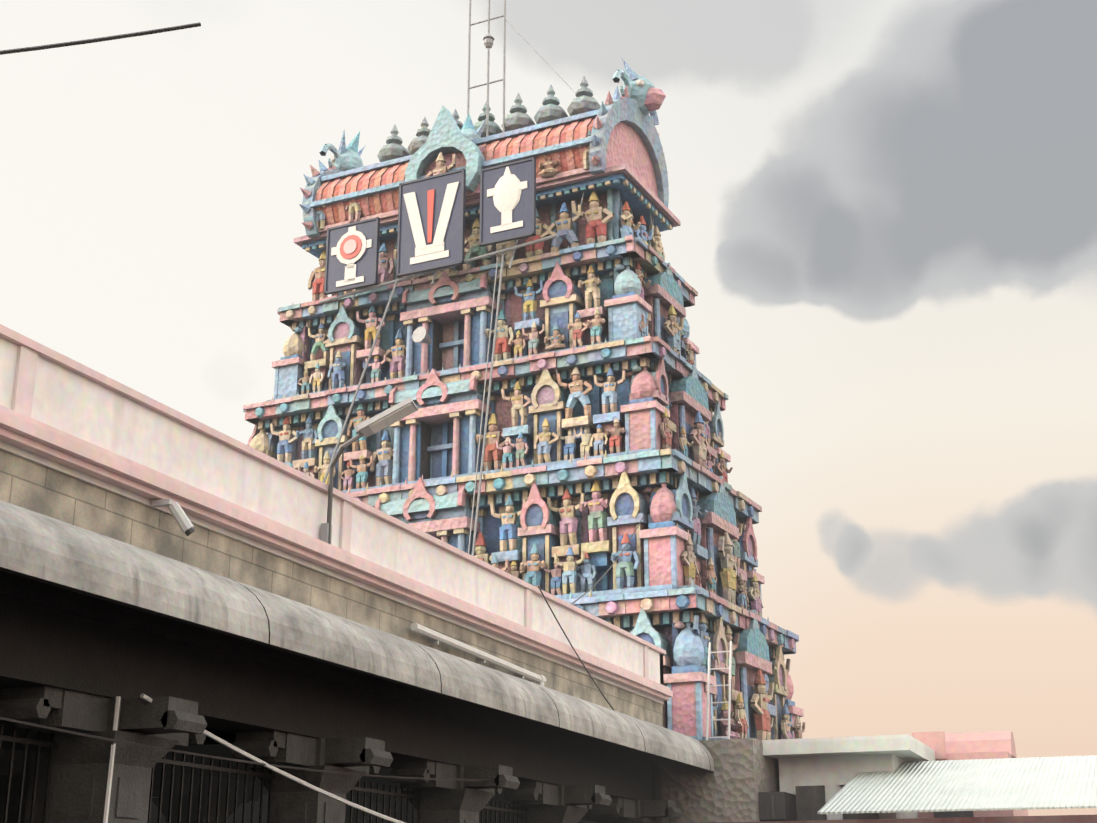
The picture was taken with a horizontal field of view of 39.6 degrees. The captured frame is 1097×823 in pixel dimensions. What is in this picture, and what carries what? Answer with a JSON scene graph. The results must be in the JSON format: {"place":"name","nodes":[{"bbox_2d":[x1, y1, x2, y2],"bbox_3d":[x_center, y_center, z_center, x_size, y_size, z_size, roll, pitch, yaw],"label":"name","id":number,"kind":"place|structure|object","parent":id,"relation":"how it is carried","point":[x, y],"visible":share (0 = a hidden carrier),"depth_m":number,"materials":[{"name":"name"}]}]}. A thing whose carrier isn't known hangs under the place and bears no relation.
{"place":"outdoors","nodes":[
{"label":"outdoors","id":0,"kind":"place"},
{"bbox_2d":[0,582,660,822],"bbox_3d":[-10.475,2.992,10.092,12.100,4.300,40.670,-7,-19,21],"label":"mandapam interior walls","id":1,"kind":"structure","parent":0,"point":[21,594],"depth_m":16.25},
{"bbox_2d":[0,595,681,822],"bbox_3d":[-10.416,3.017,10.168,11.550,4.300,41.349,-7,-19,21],"label":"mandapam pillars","id":2,"kind":"structure","parent":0,"point":[67,671],"depth_m":16.16,"materials":[{"name":"grey stone"}]},
{"bbox_2d":[0,725,607,822],"bbox_3d":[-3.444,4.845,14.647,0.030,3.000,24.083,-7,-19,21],"label":"metal grilles","id":3,"kind":"object","parent":2,"relation":"attached to","point":[27,741],"visible":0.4,"depth_m":15.20,"materials":[{"name":"grey metal"}]},
{"bbox_2d":[0,500,713,771],"bbox_3d":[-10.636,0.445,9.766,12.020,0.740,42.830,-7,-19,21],"label":"rounded eave","id":4,"kind":"object","parent":2,"relation":"on","point":[46,555],"visible":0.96,"depth_m":14.21,"materials":[{"name":"grey concrete"}]},
{"bbox_2d":[0,449,662,726],"bbox_3d":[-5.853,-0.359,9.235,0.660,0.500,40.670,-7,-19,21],"label":"mandapam stone course","id":5,"kind":"object","parent":4,"relation":"on","point":[37,488],"visible":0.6,"depth_m":15.30,"materials":[{"name":"grey stone"}]},
{"bbox_2d":[0,324,672,703],"bbox_3d":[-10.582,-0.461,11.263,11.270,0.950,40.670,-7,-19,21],"label":"parapet wall","id":6,"kind":"structure","parent":5,"relation":"on","point":[68,416],"depth_m":15.54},
{"bbox_2d":[0,22,731,822],"bbox_3d":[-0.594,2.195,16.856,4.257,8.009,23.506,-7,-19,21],"label":"mandapam fixtures","id":7,"kind":"object","parent":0,"point":[386,418],"visible":0.85,"depth_m":16.52,"materials":[{"name":"grey metal"}]},
{"bbox_2d":[243,58,804,822],"bbox_3d":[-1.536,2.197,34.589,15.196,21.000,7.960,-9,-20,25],"label":"temple tower","id":8,"kind":"structure","parent":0,"point":[605,432],"depth_m":32.94,"materials":[{"name":"paint"}]},
{"bbox_2d":[324,157,535,294],"bbox_3d":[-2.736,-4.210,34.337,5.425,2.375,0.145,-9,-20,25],"label":"religious symbol signs","id":9,"kind":"object","parent":8,"relation":"attached to","point":[431,223],"visible":1,"depth_m":34.23,"materials":[{"name":"paint"}]},
{"bbox_2d":[320,0,575,555],"bbox_3d":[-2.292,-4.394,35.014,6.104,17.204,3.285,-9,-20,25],"label":"gopuram pole ropes","id":10,"kind":"object","parent":8,"relation":"attached to","point":[420,335],"visible":0.81,"depth_m":33.76,"materials":[{"name":"grey metal"}]},
{"bbox_2d":[0,0,1096,815],"label":"sky","id":11,"kind":"structure","parent":0,"point":[886,237],"materials":[{"name":"white"}]},
{"bbox_2d":[712,731,1096,822],"bbox_3d":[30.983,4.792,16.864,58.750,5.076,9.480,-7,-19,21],"label":"compound wall and buildings","id":12,"kind":"structure","parent":0,"point":[816,775],"depth_m":26.53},
{"bbox_2d":[758,792,796,820],"bbox_3d":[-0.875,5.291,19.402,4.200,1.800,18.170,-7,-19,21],"label":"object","id":13,"kind":"object","parent":12,"relation":"in","point":[777,806],"visible":0.04,"depth_m":25.93,"materials":[{"name":"paint"}]},
{"bbox_2d":[817,755,1096,813],"bbox_3d":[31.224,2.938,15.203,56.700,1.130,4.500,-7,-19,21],"label":"corrugated roof","id":14,"kind":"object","parent":12,"relation":"on","point":[1062,782],"visible":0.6,"depth_m":24.08,"materials":[{"name":"white metal"}]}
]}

